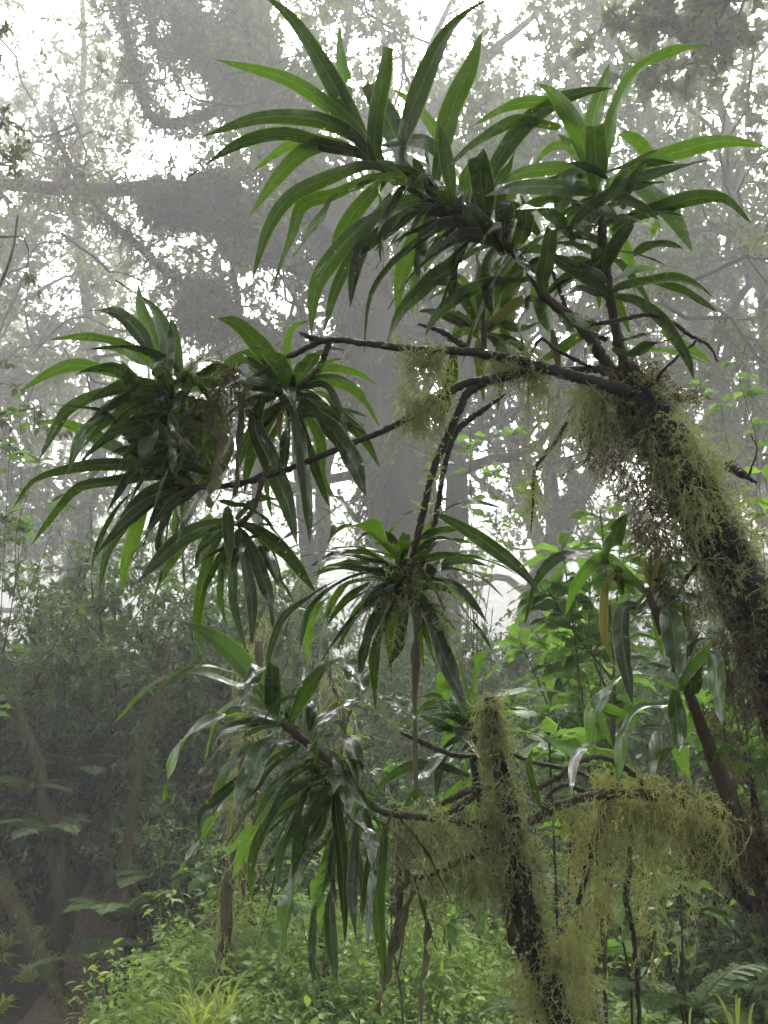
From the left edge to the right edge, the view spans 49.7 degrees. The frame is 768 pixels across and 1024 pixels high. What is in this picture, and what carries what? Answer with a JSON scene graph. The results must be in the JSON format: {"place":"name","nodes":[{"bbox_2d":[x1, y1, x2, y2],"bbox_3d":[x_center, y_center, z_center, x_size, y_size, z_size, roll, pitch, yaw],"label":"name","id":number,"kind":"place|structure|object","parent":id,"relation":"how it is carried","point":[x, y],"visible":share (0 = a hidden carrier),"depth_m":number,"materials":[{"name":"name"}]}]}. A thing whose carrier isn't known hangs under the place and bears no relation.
{"place":"outdoors","nodes":[
{"label":"outdoors","id":0,"kind":"place"},
{"bbox_2d":[0,930,21,948],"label":"grass tuft","id":1,"kind":"object","parent":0,"point":[9,942],"visible":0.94,"depth_m":7.55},
{"bbox_2d":[0,946,21,966],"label":"grass tuft","id":2,"kind":"object","parent":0,"point":[7,956],"visible":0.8,"depth_m":7.37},
{"bbox_2d":[17,849,158,1023],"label":"path","id":3,"kind":"structure","parent":0,"point":[89,924],"depth_m":7.65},
{"bbox_2d":[0,860,89,1023],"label":"fallen log","id":4,"kind":"object","parent":3,"relation":"on","point":[13,906],"visible":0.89,"depth_m":6.27,"materials":[{"name":"wood"}]},
{"bbox_2d":[0,818,722,1023],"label":"ground","id":5,"kind":"structure","parent":0,"point":[27,995],"depth_m":7.55,"materials":[{"name":"soil"}]},
{"bbox_2d":[0,993,19,1014],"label":"grass tuft","id":6,"kind":"object","parent":5,"relation":"on","point":[3,1005],"visible":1,"depth_m":6.44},
{"bbox_2d":[0,409,24,578],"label":"forest tree","id":7,"kind":"object","parent":5,"relation":"on","point":[10,527],"visible":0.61,"depth_m":9.85,"materials":[{"name":"grey plant"}]},
{"bbox_2d":[9,962,40,982],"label":"grass tuft","id":8,"kind":"object","parent":5,"relation":"on","point":[27,975],"visible":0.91,"depth_m":7.08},
{"bbox_2d":[0,775,72,795],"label":"fern","id":9,"kind":"object","parent":5,"relation":"on","point":[17,784],"visible":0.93,"depth_m":7.33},
{"bbox_2d":[0,17,73,547],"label":"misty tree","id":10,"kind":"object","parent":5,"relation":"on","point":[16,149],"visible":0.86,"depth_m":9.11,"materials":[{"name":"grey plant"}]},
{"bbox_2d":[0,697,76,998],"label":"mossy sapling","id":11,"kind":"object","parent":5,"relation":"on","point":[59,930],"visible":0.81,"depth_m":7.13,"materials":[{"name":"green plant"}]},
{"bbox_2d":[0,812,92,839],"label":"fern","id":12,"kind":"object","parent":11,"relation":"on","point":[32,825],"visible":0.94,"depth_m":6.98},
{"bbox_2d":[0,394,79,1007],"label":"tree","id":13,"kind":"object","parent":5,"relation":"on","point":[11,410],"visible":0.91,"depth_m":7.91,"materials":[{"name":"green plant"}]},
{"bbox_2d":[0,587,106,868],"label":"forest shrub","id":14,"kind":"object","parent":5,"relation":"on","point":[25,646],"visible":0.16,"depth_m":9.50,"materials":[{"name":"green plant"}]},
{"bbox_2d":[36,923,75,939],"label":"grass tuft","id":15,"kind":"object","parent":5,"relation":"on","point":[42,934],"visible":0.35,"depth_m":7.77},
{"bbox_2d":[0,280,124,583],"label":"forest tree","id":16,"kind":"object","parent":5,"relation":"on","point":[66,439],"visible":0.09,"depth_m":55.67,"materials":[{"name":"grey plant"}]},
{"bbox_2d":[0,191,129,581],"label":"forest tree","id":17,"kind":"object","parent":5,"relation":"on","point":[37,230],"visible":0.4,"depth_m":29.21,"materials":[{"name":"grey plant"}]},
{"bbox_2d":[0,535,151,874],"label":"forest shrub","id":18,"kind":"object","parent":5,"relation":"on","point":[8,588],"visible":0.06,"depth_m":10.10,"materials":[{"name":"green plant"}]},
{"bbox_2d":[0,0,167,624],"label":"forest tree","id":19,"kind":"object","parent":5,"relation":"on","point":[18,102],"visible":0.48,"depth_m":32.33,"materials":[{"name":"grey plant"}]},
{"bbox_2d":[17,937,151,972],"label":"fern","id":20,"kind":"object","parent":5,"relation":"on","point":[86,953],"visible":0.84,"depth_m":6.21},
{"bbox_2d":[0,0,175,647],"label":"misty tree","id":21,"kind":"object","parent":5,"relation":"on","point":[86,302],"visible":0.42,"depth_m":33.70,"materials":[{"name":"grey plant"}]},
{"bbox_2d":[0,561,176,924],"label":"forest shrub","id":22,"kind":"object","parent":5,"relation":"on","point":[8,736],"visible":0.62,"depth_m":8.21,"materials":[{"name":"green plant"}]},
{"bbox_2d":[0,204,189,648],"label":"forest tree","id":23,"kind":"object","parent":5,"relation":"on","point":[80,392],"visible":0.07,"depth_m":42.74,"materials":[{"name":"grey plant"}]},
{"bbox_2d":[44,752,152,777],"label":"fern","id":24,"kind":"object","parent":5,"relation":"on","point":[88,766],"visible":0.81,"depth_m":7.92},
{"bbox_2d":[24,636,172,855],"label":"forest shrub","id":25,"kind":"object","parent":5,"relation":"on","point":[87,842],"visible":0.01,"depth_m":11.13,"materials":[{"name":"green plant"}]},
{"bbox_2d":[0,607,209,880],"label":"forest shrub","id":26,"kind":"object","parent":5,"relation":"on","point":[82,712],"visible":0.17,"depth_m":8.75,"materials":[{"name":"green plant"}]},
{"bbox_2d":[0,6,216,563],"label":"forest tree","id":27,"kind":"object","parent":5,"relation":"on","point":[24,480],"visible":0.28,"depth_m":33.61,"materials":[{"name":"grey plant"}]},
{"bbox_2d":[62,890,178,923],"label":"fern","id":28,"kind":"object","parent":5,"relation":"on","point":[115,910],"visible":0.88,"depth_m":6.45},
{"bbox_2d":[21,506,230,850],"bbox_3d":[-3.229,2.085,10.333,2.877,4.153,2.341,-2,-19,7],"label":"forest shrub","id":29,"kind":"object","parent":5,"relation":"on","point":[79,568],"visible":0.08,"depth_m":10.24,"materials":[{"name":"green plant"}]},
{"bbox_2d":[101,641,186,1009],"bbox_3d":[-2.058,2.600,6.989,0.543,3.052,0.463,0,-19,0],"label":"mossy sapling","id":30,"kind":"object","parent":5,"relation":"on","point":[130,929],"visible":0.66,"depth_m":6.96,"materials":[{"name":"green plant"}]},
{"bbox_2d":[97,860,190,889],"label":"fern","id":31,"kind":"object","parent":5,"relation":"on","point":[138,876],"visible":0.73,"depth_m":6.83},
{"bbox_2d":[114,979,193,1023],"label":"grass tuft","id":32,"kind":"object","parent":5,"relation":"on","point":[141,1017],"visible":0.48,"depth_m":4.62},
{"bbox_2d":[109,935,210,966],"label":"fern","id":33,"kind":"object","parent":5,"relation":"on","point":[148,952],"visible":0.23,"depth_m":5.97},
{"bbox_2d":[24,517,324,940],"bbox_3d":[-2.154,2.069,8.666,3.107,4.485,2.528,0,-19,-1],"label":"forest shrub","id":34,"kind":"object","parent":5,"relation":"on","point":[192,751],"visible":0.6,"depth_m":8.40,"materials":[{"name":"green plant"}]},
{"bbox_2d":[0,255,351,660],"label":"forest tree","id":35,"kind":"object","parent":5,"relation":"on","point":[54,542],"visible":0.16,"depth_m":32.47,"materials":[{"name":"grey plant"}]},
{"bbox_2d":[133,976,242,1023],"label":"grass tuft","id":36,"kind":"object","parent":5,"relation":"on","point":[172,1006],"visible":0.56,"depth_m":4.38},
{"bbox_2d":[91,791,310,985],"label":"forest shrub","id":37,"kind":"object","parent":5,"relation":"on","point":[156,853],"visible":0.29,"depth_m":7.03,"materials":[{"name":"green plant"}]},
{"bbox_2d":[170,843,237,939],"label":"shrub","id":38,"kind":"object","parent":5,"relation":"on","point":[200,878],"visible":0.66,"depth_m":6.09,"materials":[{"name":"green plant"}]},
{"bbox_2d":[136,604,292,866],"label":"forest shrub","id":39,"kind":"object","parent":5,"relation":"on","point":[287,675],"depth_m":13.84,"materials":[{"name":"green plant"}]},
{"bbox_2d":[163,978,267,1023],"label":"grass tuft","id":40,"kind":"object","parent":5,"relation":"on","point":[200,1020],"visible":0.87,"depth_m":4.12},
{"bbox_2d":[176,971,277,1023],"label":"grass tuft","id":41,"kind":"object","parent":5,"relation":"on","point":[219,1010],"visible":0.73,"depth_m":4.22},
{"bbox_2d":[186,641,277,1015],"bbox_3d":[-0.971,2.098,5.203,0.598,2.598,0.596,0,-19,0],"label":"mossy sapling","id":42,"kind":"object","parent":5,"relation":"on","point":[227,915],"visible":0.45,"depth_m":5.07,"materials":[{"name":"green plant"}]},
{"bbox_2d":[146,120,341,626],"bbox_3d":[-4.682,-3.071,25.536,4.840,24.568,6.150,-12,-22,31],"label":"misty tree","id":43,"kind":"object","parent":5,"relation":"on","point":[255,518],"visible":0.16,"depth_m":25.92,"materials":[{"name":"grey plant"}]},
{"bbox_2d":[217,606,281,973],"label":"mossy sapling","id":44,"kind":"object","parent":5,"relation":"on","point":[252,817],"visible":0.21,"depth_m":5.82,"materials":[{"name":"green plant"}]},
{"bbox_2d":[150,562,361,849],"bbox_3d":[-1.683,2.719,11.012,3.229,4.662,2.628,-10,-21,26],"label":"forest shrub","id":45,"kind":"object","parent":5,"relation":"on","point":[331,633],"visible":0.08,"depth_m":11.22,"materials":[{"name":"green plant"}]},
{"bbox_2d":[129,544,392,941],"bbox_3d":[-1.416,2.539,9.349,3.077,4.264,2.828,-3,-19,8],"label":"forest shrub","id":46,"kind":"object","parent":5,"relation":"on","point":[301,720],"visible":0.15,"depth_m":9.08,"materials":[{"name":"green plant"}]},
{"bbox_2d":[188,795,361,953],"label":"forest shrub","id":47,"kind":"object","parent":5,"relation":"on","point":[310,875],"visible":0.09,"depth_m":7.25,"materials":[{"name":"green plant"}]},
{"bbox_2d":[244,297,341,703],"bbox_3d":[-2.680,-0.347,28.666,4.060,20.987,7.126,-3,-19,10],"label":"misty tree","id":48,"kind":"object","parent":5,"relation":"on","point":[308,548],"visible":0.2,"depth_m":28.12,"materials":[{"name":"grey plant"}]},
{"bbox_2d":[259,881,338,1022],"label":"herb seedling","id":49,"kind":"object","parent":5,"relation":"on","point":[272,931],"visible":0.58,"depth_m":4.35,"materials":[{"name":"green plant"}]},
{"bbox_2d":[289,641,365,1020],"bbox_3d":[-0.327,1.986,5.083,0.498,2.395,0.452,-11,-22,28],"label":"mossy sapling","id":50,"kind":"object","parent":5,"relation":"on","point":[337,693],"visible":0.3,"depth_m":5.29,"materials":[{"name":"green plant"}]},
{"bbox_2d":[262,618,392,898],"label":"forest shrub","id":51,"kind":"object","parent":5,"relation":"on","point":[287,670],"visible":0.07,"depth_m":12.14,"materials":[{"name":"green plant"}]},
{"bbox_2d":[0,0,657,764],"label":"old forest tree","id":52,"kind":"object","parent":5,"relation":"on","point":[204,200],"visible":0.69,"depth_m":23.39,"materials":[{"name":"grey plant"}]},
{"bbox_2d":[0,0,706,541],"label":"forest tree","id":53,"kind":"object","parent":5,"relation":"on","point":[292,284],"visible":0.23,"depth_m":27.05,"materials":[{"name":"grey plant"}]},
{"bbox_2d":[168,10,554,695],"bbox_3d":[-1.431,-5.700,32.607,15.238,34.774,17.309,6,-20,-16],"label":"forest tree","id":54,"kind":"object","parent":5,"relation":"on","point":[510,76],"visible":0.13,"depth_m":30.71,"materials":[{"name":"grey plant"}]},
{"bbox_2d":[328,680,410,794],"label":"forest shrub","id":55,"kind":"object","parent":5,"relation":"on","point":[390,710],"visible":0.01,"depth_m":13.47,"materials":[{"name":"green plant"}]},
{"bbox_2d":[291,718,450,929],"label":"forest shrub","id":56,"kind":"object","parent":5,"relation":"on","point":[370,791],"visible":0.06,"depth_m":10.27,"materials":[{"name":"green plant"}]},
{"bbox_2d":[0,463,767,732],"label":"woods","id":57,"kind":"object","parent":5,"relation":"on","point":[498,602],"visible":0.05,"depth_m":90.43,"materials":[{"name":"white plant"}]},
{"bbox_2d":[12,0,767,809],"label":"strap leaf shrub","id":58,"kind":"object","parent":5,"relation":"on","point":[180,448],"visible":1,"depth_m":2.08,"materials":[{"name":"plant"}]},
{"bbox_2d":[509,421,567,534],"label":"mossy twig","id":59,"kind":"object","parent":58,"relation":"attached to","point":[537,466],"visible":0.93,"depth_m":2.09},
{"bbox_2d":[337,728,449,1023],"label":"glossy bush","id":60,"kind":"object","parent":5,"relation":"on","point":[359,736],"visible":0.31,"depth_m":4.31,"materials":[{"name":"green plant"}]},
{"bbox_2d":[335,682,452,854],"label":"forest shrub","id":61,"kind":"object","parent":5,"relation":"on","point":[419,702],"visible":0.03,"depth_m":11.54,"materials":[{"name":"green plant"}]},
{"bbox_2d":[328,611,486,765],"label":"forest shrub","id":62,"kind":"object","parent":5,"relation":"on","point":[361,633],"visible":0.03,"depth_m":15.88,"materials":[{"name":"green plant"}]},
{"bbox_2d":[62,816,767,1023],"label":"ground herbs","id":63,"kind":"object","parent":5,"relation":"on","point":[458,981],"visible":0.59,"depth_m":4.82,"materials":[{"name":"green plant"}]},
{"bbox_2d":[68,0,767,551],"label":"forest tree","id":64,"kind":"object","parent":5,"relation":"on","point":[458,488],"visible":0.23,"depth_m":24.66,"materials":[{"name":"grey plant"}]},
{"bbox_2d":[113,514,767,1023],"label":"strap leaf shrub","id":65,"kind":"object","parent":5,"relation":"on","point":[729,846],"visible":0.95,"depth_m":2.04,"materials":[{"name":"leaves"},{"name":"bark"}]},
{"bbox_2d":[292,714,596,956],"bbox_3d":[0.644,3.005,7.263,2.428,2.530,2.274,-10,-22,27],"label":"forest shrub","id":66,"kind":"object","parent":5,"relation":"on","point":[376,782],"visible":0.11,"depth_m":7.12,"materials":[{"name":"green plant"}]},
{"bbox_2d":[349,636,539,939],"bbox_3d":[0.794,3.236,9.797,2.463,3.714,2.679,8,-21,-23],"label":"forest shrub","id":67,"kind":"object","parent":5,"relation":"on","point":[388,752],"visible":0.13,"depth_m":9.81,"materials":[{"name":"green plant"}]},
{"bbox_2d":[359,607,538,845],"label":"forest shrub","id":68,"kind":"object","parent":5,"relation":"on","point":[496,685],"visible":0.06,"depth_m":11.87,"materials":[{"name":"green plant"}]},
{"bbox_2d":[364,608,541,758],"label":"forest shrub","id":69,"kind":"object","parent":5,"relation":"on","point":[396,666],"visible":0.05,"depth_m":14.36,"materials":[{"name":"green plant"}]},
{"bbox_2d":[373,647,566,1023],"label":"strap leaf plant","id":70,"kind":"object","parent":5,"relation":"on","point":[460,716],"visible":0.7,"depth_m":2.44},
{"bbox_2d":[414,425,540,950],"bbox_3d":[0.852,1.384,6.957,1.103,4.864,0.831,-5,-20,14],"label":"whorled shrub","id":71,"kind":"object","parent":5,"relation":"on","point":[487,473],"visible":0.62,"depth_m":7.33,"materials":[{"name":"green plant"}]},
{"bbox_2d":[442,849,589,1023],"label":"leafy bush","id":72,"kind":"object","parent":5,"relation":"on","point":[451,925],"visible":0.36,"depth_m":3.96,"materials":[{"name":"green plant"}]},
{"bbox_2d":[485,674,564,881],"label":"tree","id":73,"kind":"object","parent":5,"relation":"on","point":[530,696],"visible":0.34,"depth_m":4.71,"materials":[{"name":"green plant"}]},
{"bbox_2d":[451,688,619,1023],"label":"dead stump","id":74,"kind":"object","parent":5,"relation":"on","point":[515,855],"visible":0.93,"depth_m":2.07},
{"bbox_2d":[508,749,549,813],"bbox_3d":[0.364,0.673,2.073,0.063,0.155,0.126,-9,-21,25],"label":"strap leaf sprout","id":75,"kind":"object","parent":74,"relation":"on","point":[531,783],"visible":0.98,"depth_m":2.04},
{"bbox_2d":[312,149,762,636],"bbox_3d":[6.413,-2.439,38.489,23.437,31.815,17.250,14,-23,-35],"label":"forest tree","id":76,"kind":"object","parent":5,"relation":"on","point":[511,581],"visible":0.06,"depth_m":34.67,"materials":[{"name":"grey plant"}]},
{"bbox_2d":[352,0,724,741],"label":"forest tree","id":77,"kind":"object","parent":5,"relation":"on","point":[548,16],"visible":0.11,"depth_m":28.85,"materials":[{"name":"grey plant"}]},
{"bbox_2d":[475,980,623,1021],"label":"fern","id":78,"kind":"object","parent":5,"relation":"on","point":[513,1005],"visible":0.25,"depth_m":3.82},
{"bbox_2d":[450,733,670,931],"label":"forest shrub","id":79,"kind":"object","parent":5,"relation":"on","point":[526,789],"visible":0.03,"depth_m":8.69,"materials":[{"name":"green plant"}]},
{"bbox_2d":[470,582,662,851],"bbox_3d":[2.681,3.091,11.277,2.604,4.620,3.200,18,-26,-42],"label":"forest shrub","id":80,"kind":"object","parent":5,"relation":"on","point":[583,780],"visible":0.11,"depth_m":11.58,"materials":[{"name":"green plant"}]},
{"bbox_2d":[503,706,630,983],"bbox_3d":[0.581,1.547,2.514,0.516,1.865,0.417,17,-25,-40],"label":"broadleaf sapling","id":81,"kind":"object","parent":5,"relation":"on","point":[568,744],"visible":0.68,"depth_m":2.68,"materials":[{"name":"green plant"}]},
{"bbox_2d":[486,620,652,1022],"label":"broadleaf shrub","id":82,"kind":"object","parent":5,"relation":"on","point":[523,636],"visible":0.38,"depth_m":4.18,"materials":[{"name":"green plant"}]},
{"bbox_2d":[469,795,676,1014],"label":"forest shrub","id":83,"kind":"object","parent":5,"relation":"on","point":[540,833],"visible":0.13,"depth_m":6.13,"materials":[{"name":"green plant"}]},
{"bbox_2d":[403,0,767,631],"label":"forest tree","id":84,"kind":"object","parent":5,"relation":"on","point":[735,227],"visible":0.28,"depth_m":24.91,"materials":[{"name":"grey plant"}]},
{"bbox_2d":[507,503,665,1023],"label":"broadleaf shrub","id":85,"kind":"object","parent":5,"relation":"on","point":[587,636],"visible":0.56,"depth_m":3.70,"materials":[{"name":"green plant"}]},
{"bbox_2d":[459,72,767,647],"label":"forest tree","id":86,"kind":"object","parent":5,"relation":"on","point":[681,374],"visible":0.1,"depth_m":29.55,"materials":[{"name":"grey plant"}]},
{"bbox_2d":[569,863,691,1023],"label":"broadleaf sapling","id":87,"kind":"object","parent":5,"relation":"on","point":[623,945],"visible":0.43,"depth_m":2.95,"materials":[{"name":"green plant"}]},
{"bbox_2d":[506,174,767,636],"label":"forest tree","id":88,"kind":"object","parent":5,"relation":"on","point":[563,505],"visible":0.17,"depth_m":26.19,"materials":[{"name":"grey plant"}]},
{"bbox_2d":[516,560,767,966],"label":"forest shrub","id":89,"kind":"object","parent":5,"relation":"on","point":[668,675],"visible":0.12,"depth_m":7.84,"materials":[{"name":"green plant"}]},
{"bbox_2d":[516,4,767,728],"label":"misty tree","id":90,"kind":"object","parent":5,"relation":"on","point":[556,567],"visible":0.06,"depth_m":36.25,"materials":[{"name":"grey plant"}]},
{"bbox_2d":[595,602,703,746],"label":"forest shrub","id":91,"kind":"object","parent":5,"relation":"on","point":[650,670],"depth_m":15.70,"materials":[{"name":"green plant"}]},
{"bbox_2d":[532,810,767,1023],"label":"forest shrub","id":92,"kind":"object","parent":5,"relation":"on","point":[714,955],"visible":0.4,"depth_m":4.55,"materials":[{"name":"green plant"}]},
{"bbox_2d":[563,0,767,526],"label":"misty tree","id":93,"kind":"object","parent":5,"relation":"on","point":[699,309],"visible":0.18,"depth_m":29.51,"materials":[{"name":"grey plant"}]},
{"bbox_2d":[566,0,767,111],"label":"forest tree","id":94,"kind":"object","parent":5,"relation":"on","point":[708,22],"visible":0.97,"depth_m":14.08,"materials":[{"name":"grey plant"}]},
{"bbox_2d":[588,248,765,643],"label":"forest tree","id":95,"kind":"object","parent":5,"relation":"on","point":[650,619],"visible":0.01,"depth_m":51.64,"materials":[{"name":"grey plant"}]},
{"bbox_2d":[594,962,767,1023],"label":"fern","id":96,"kind":"object","parent":5,"relation":"on","point":[702,1002],"visible":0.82,"depth_m":2.93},
{"bbox_2d":[608,824,766,1019],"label":"forest shrub","id":97,"kind":"object","parent":5,"relation":"on","point":[656,956],"depth_m":5.83,"materials":[{"name":"green plant"}]},
{"bbox_2d":[638,873,738,1023],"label":"broadleaf sapling","id":98,"kind":"object","parent":5,"relation":"on","point":[713,910],"visible":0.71,"depth_m":2.87,"materials":[{"name":"green plant"}]},
{"bbox_2d":[615,687,767,852],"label":"forest shrub","id":99,"kind":"object","parent":5,"relation":"on","point":[697,769],"visible":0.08,"depth_m":7.30,"materials":[{"name":"green plant"}]},
{"bbox_2d":[619,514,767,891],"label":"forest shrub","id":100,"kind":"object","parent":5,"relation":"on","point":[704,685],"visible":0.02,"depth_m":9.41,"materials":[{"name":"green plant"}]},
{"bbox_2d":[659,597,733,689],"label":"forest shrub","id":101,"kind":"object","parent":5,"relation":"on","point":[716,625],"depth_m":12.05,"materials":[{"name":"green plant"}]},
{"bbox_2d":[626,658,767,1021],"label":"forest shrub","id":102,"kind":"object","parent":5,"relation":"on","point":[703,763],"visible":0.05,"depth_m":5.07,"materials":[{"name":"green plant"}]},
{"bbox_2d":[681,639,767,983],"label":"broadleaf shrub","id":103,"kind":"object","parent":5,"relation":"on","point":[760,768],"visible":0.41,"depth_m":3.31,"materials":[{"name":"green plant"}]},
{"bbox_2d":[683,361,767,819],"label":"tree","id":104,"kind":"object","parent":5,"relation":"on","point":[750,391],"visible":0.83,"depth_m":6.45,"materials":[{"name":"green plant"}]},
{"bbox_2d":[713,993,755,1023],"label":"grass tuft","id":105,"kind":"object","parent":5,"relation":"on","point":[737,1009],"visible":1,"depth_m":2.55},
{"bbox_2d":[725,465,767,738],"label":"broadleaf shrub","id":106,"kind":"object","parent":5,"relation":"on","point":[762,502],"visible":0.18,"depth_m":3.63,"materials":[{"name":"green plant"}]},
{"bbox_2d":[0,0,767,589],"label":"sky","id":107,"kind":"structure","parent":0,"point":[433,8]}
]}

